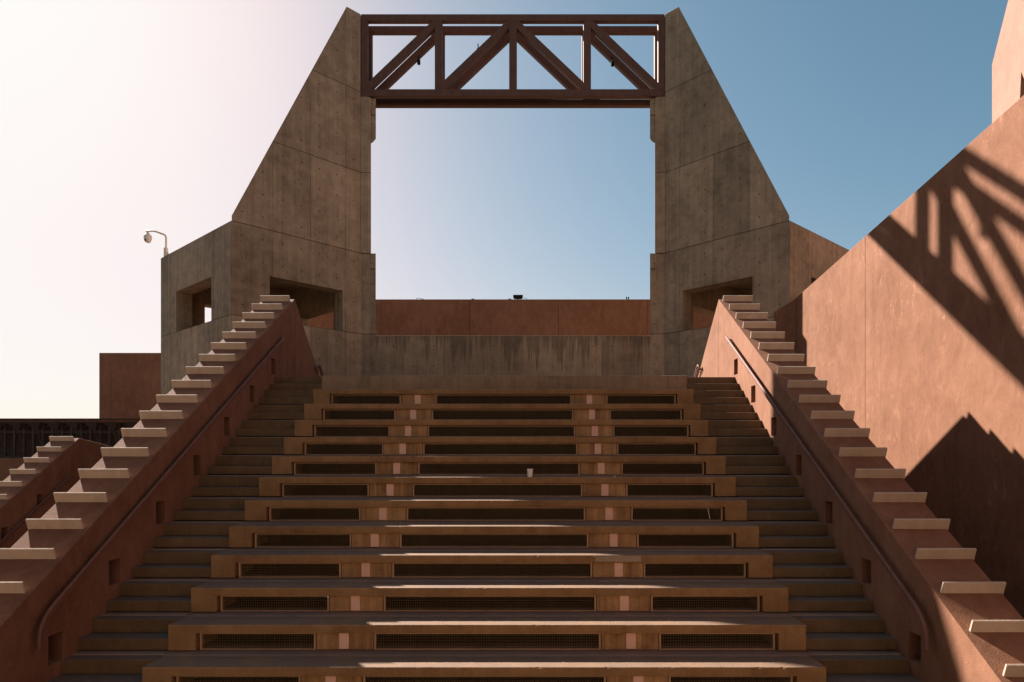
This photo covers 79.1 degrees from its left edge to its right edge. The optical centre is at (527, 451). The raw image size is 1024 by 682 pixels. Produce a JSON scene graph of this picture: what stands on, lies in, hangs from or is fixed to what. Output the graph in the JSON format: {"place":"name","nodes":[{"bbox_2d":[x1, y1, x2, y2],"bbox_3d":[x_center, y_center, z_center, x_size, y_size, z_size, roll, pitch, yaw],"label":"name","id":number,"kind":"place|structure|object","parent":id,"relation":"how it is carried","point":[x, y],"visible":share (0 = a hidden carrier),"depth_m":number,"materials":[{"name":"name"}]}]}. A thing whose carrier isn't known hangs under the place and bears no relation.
{"place":"outdoors","nodes":[
{"label":"outdoors","id":0,"kind":"place"},
{"bbox_2d":[0,458,23,480],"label":"wall","id":1,"kind":"structure","parent":0,"point":[6,464],"depth_m":23.60,"materials":[{"name":"red paint"}]},
{"bbox_2d":[99,353,160,417],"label":"stucco block","id":2,"kind":"structure","parent":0,"point":[129,385],"depth_m":30.00,"materials":[{"name":"brown paint"}]},
{"bbox_2d":[191,597,781,681],"bbox_3d":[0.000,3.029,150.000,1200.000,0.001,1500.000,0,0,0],"label":"ground","id":3,"kind":"structure","parent":0,"point":[515,638],"depth_m":10.15,"materials":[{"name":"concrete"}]},
{"bbox_2d":[0,436,111,547],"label":"stair wall","id":4,"kind":"structure","parent":3,"relation":"on","point":[30,484],"depth_m":17.96,"materials":[{"name":"red paint"}]},
{"bbox_2d":[0,475,70,544],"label":"handrail","id":5,"kind":"object","parent":4,"relation":"attached to","point":[13,530],"visible":1,"depth_m":17.36,"materials":[{"name":"metal"}]},
{"bbox_2d":[0,418,139,457],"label":"fence","id":6,"kind":"object","parent":3,"relation":"on","point":[22,437],"visible":0.58,"depth_m":24.25,"materials":[{"name":"black metal"}]},
{"bbox_2d":[0,295,319,681],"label":"stair wall","id":7,"kind":"structure","parent":3,"relation":"on","point":[45,558],"depth_m":9.50,"materials":[{"name":"red paint"}]},
{"bbox_2d":[37,336,285,649],"bbox_3d":[-5.898,-0.209,11.225,0.127,5.161,7.636,0,0,0],"label":"handrail","id":8,"kind":"object","parent":7,"relation":"attached to","point":[62,596],"visible":1,"depth_m":9.17,"materials":[{"name":"metal"}]},
{"bbox_2d":[316,364,323,376],"bbox_3d":[-5.894,-2.039,17.746,0.120,0.842,0.892,0,0,0],"label":"handrail","id":9,"kind":"object","parent":7,"relation":"attached to","point":[320,369],"visible":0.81,"depth_m":17.50,"materials":[{"name":"metal"}]},
{"bbox_2d":[47,377,321,681],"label":"stair flight","id":10,"kind":"object","parent":3,"relation":"on","point":[126,640],"visible":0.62,"depth_m":9.59,"materials":[{"name":"concrete"}]},
{"bbox_2d":[161,7,375,394],"bbox_3d":[-9.488,-6.316,23.091,6.604,19.289,5.341,0,0,40],"label":"concrete pylon","id":11,"kind":"object","parent":3,"relation":"on","point":[297,228],"visible":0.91,"depth_m":21.68,"materials":[{"name":"grey concrete"}]},
{"bbox_2d":[144,230,168,255],"bbox_3d":[-13.765,-7.741,23.050,1.000,1.002,0.267,0,0,0],"label":"security camera","id":12,"kind":"object","parent":11,"relation":"on","point":[147,237],"visible":0.96,"depth_m":23.02,"materials":[{"name":"beige plastic"}]},
{"bbox_2d":[361,14,664,107],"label":"truss bridge","id":13,"kind":"structure","parent":11,"relation":"attached to","point":[512,31],"depth_m":22.63,"materials":[{"name":"paint"}]},
{"bbox_2d":[142,656,825,681],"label":"bench row","id":14,"kind":"object","parent":3,"relation":"on","point":[362,668],"visible":0.96,"depth_m":7.70,"materials":[{"name":"wood"},{"name":"metal wire mesh"}]},
{"bbox_2d":[163,617,809,655],"bbox_3d":[-0.533,2.477,8.418,8.430,0.367,0.750,0,0,0],"label":"bench row","id":15,"kind":"object","parent":14,"relation":"on","point":[357,636],"visible":0.98,"depth_m":8.24,"materials":[{"name":"wood"},{"name":"metal wire mesh"}]},
{"bbox_2d":[186,582,791,616],"bbox_3d":[-0.533,2.108,8.972,8.430,0.367,0.750,0,0,0],"label":"bench row","id":16,"kind":"object","parent":15,"relation":"on","point":[368,599],"visible":1,"depth_m":8.78,"materials":[{"name":"wood"},{"name":"metal wire mesh"}]},
{"bbox_2d":[207,551,775,581],"bbox_3d":[-0.533,1.740,9.525,8.430,0.367,0.750,0,0,0],"label":"bench row","id":17,"kind":"object","parent":16,"relation":"on","point":[379,566],"visible":0.97,"depth_m":9.31,"materials":[{"name":"wood"},{"name":"metal wire mesh"}]},
{"bbox_2d":[225,523,761,550],"bbox_3d":[-0.533,1.373,10.079,8.430,0.367,0.750,0,0,0],"label":"bench row","id":18,"kind":"object","parent":17,"relation":"on","point":[388,536],"visible":0.96,"depth_m":9.90,"materials":[{"name":"wood"}]},
{"bbox_2d":[242,499,748,522],"bbox_3d":[-0.533,1.004,10.633,8.430,0.367,0.750,0,0,0],"label":"bench row","id":19,"kind":"object","parent":18,"relation":"on","point":[397,510],"visible":1,"depth_m":10.42,"materials":[{"name":"wood"}]},
{"bbox_2d":[256,476,737,498],"bbox_3d":[-0.533,0.636,11.187,8.430,0.367,0.750,0,0,0],"label":"bench row","id":20,"kind":"object","parent":19,"relation":"on","point":[403,487],"visible":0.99,"depth_m":10.96,"materials":[{"name":"wood"}]},
{"bbox_2d":[271,456,725,475],"bbox_3d":[-0.533,0.269,11.740,8.430,0.367,0.750,0,0,0],"label":"bench row","id":21,"kind":"object","parent":20,"relation":"on","point":[411,466],"visible":0.91,"depth_m":11.51,"materials":[{"name":"wood"}]},
{"bbox_2d":[282,437,717,455],"bbox_3d":[-0.533,-0.100,12.294,8.430,0.367,0.750,0,0,0],"label":"bench row","id":22,"kind":"object","parent":21,"relation":"on","point":[415,446],"visible":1,"depth_m":12.06,"materials":[{"name":"wood"}]},
{"bbox_2d":[294,420,707,436],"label":"bench row","id":23,"kind":"object","parent":22,"relation":"on","point":[420,428],"visible":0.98,"depth_m":12.68,"materials":[{"name":"wood"}]},
{"bbox_2d":[304,404,700,419],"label":"bench row","id":24,"kind":"object","parent":23,"relation":"on","point":[425,411],"visible":0.81,"depth_m":13.17,"materials":[{"name":"wood"}]},
{"bbox_2d":[313,389,693,403],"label":"bench row","id":25,"kind":"object","parent":24,"relation":"on","point":[430,396],"visible":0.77,"depth_m":13.73,"materials":[{"name":"wood"}]},
{"bbox_2d":[527,469,532,476],"bbox_3d":[0.044,0.380,11.028,0.113,0.147,0.113,0,0,0],"label":"paper cup","id":26,"kind":"object","parent":20,"relation":"on","point":[529,472],"visible":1,"depth_m":10.99,"materials":[{"name":"white paper"}]},
{"bbox_2d":[281,396,729,574],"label":"terrace","id":27,"kind":"structure","parent":3,"relation":"on","point":[488,569],"depth_m":14.90,"materials":[{"name":"concrete"}]},
{"bbox_2d":[322,376,686,388],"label":"top block","id":28,"kind":"structure","parent":27,"relation":"on","point":[504,382],"depth_m":14.28,"materials":[{"name":"brown concrete"}]},
{"bbox_2d":[376,336,649,375],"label":"parapet wall","id":29,"kind":"structure","parent":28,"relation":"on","point":[512,355],"depth_m":22.66,"materials":[{"name":"concrete"}]},
{"bbox_2d":[308,299,713,335],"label":"wall","id":30,"kind":"structure","parent":3,"relation":"on","point":[512,317],"depth_m":30.00,"materials":[{"name":"red paint"}]},
{"bbox_2d":[513,295,526,298],"bbox_3d":[-0.349,-7.504,30.200,0.696,0.247,0.200,0,0,0],"label":"floodlight","id":31,"kind":"object","parent":30,"relation":"on","point":[517,296],"visible":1,"depth_m":30.10,"materials":[{"name":"black plastic"}]},
{"bbox_2d":[650,7,848,376],"bbox_3d":[8.422,-6.316,23.091,6.604,19.289,5.341,0,0,-40],"label":"concrete pylon","id":32,"kind":"object","parent":3,"relation":"on","point":[724,225],"visible":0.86,"depth_m":21.58,"materials":[{"name":"grey concrete"}]},
{"bbox_2d":[687,377,921,681],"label":"stair flight","id":33,"kind":"object","parent":3,"relation":"on","point":[830,607],"visible":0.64,"depth_m":9.59,"materials":[{"name":"concrete"}]},
{"bbox_2d":[698,295,1023,681],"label":"stair wall","id":34,"kind":"structure","parent":3,"relation":"on","point":[974,619],"depth_m":8.96,"materials":[{"name":"red paint"}]},
{"bbox_2d":[694,364,700,376],"bbox_3d":[4.828,-2.039,17.746,0.120,0.842,0.891,0,0,0],"label":"handrail","id":35,"kind":"object","parent":34,"relation":"attached to","point":[696,370],"visible":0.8,"depth_m":17.49,"materials":[{"name":"grey metal"}]},
{"bbox_2d":[725,336,928,649],"bbox_3d":[4.832,-0.209,11.225,0.127,5.161,7.636,0,0,0],"label":"handrail","id":36,"kind":"object","parent":34,"relation":"attached to","point":[894,577],"visible":1,"depth_m":9.15,"materials":[{"name":"metal"}]},
{"bbox_2d":[774,95,1023,618],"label":"red wall","id":37,"kind":"structure","parent":3,"relation":"on","point":[901,326],"depth_m":12.94,"materials":[{"name":"paint"}]},
{"bbox_2d":[0,0,1007,417],"label":"sky","id":38,"kind":"structure","parent":0,"point":[120,120],"materials":[{"name":"blue"}]},
{"bbox_2d":[992,0,1023,122],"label":"stucco tower","id":39,"kind":"structure","parent":0,"point":[1008,77],"depth_m":19.27,"materials":[{"name":"orange paint"}]}
]}

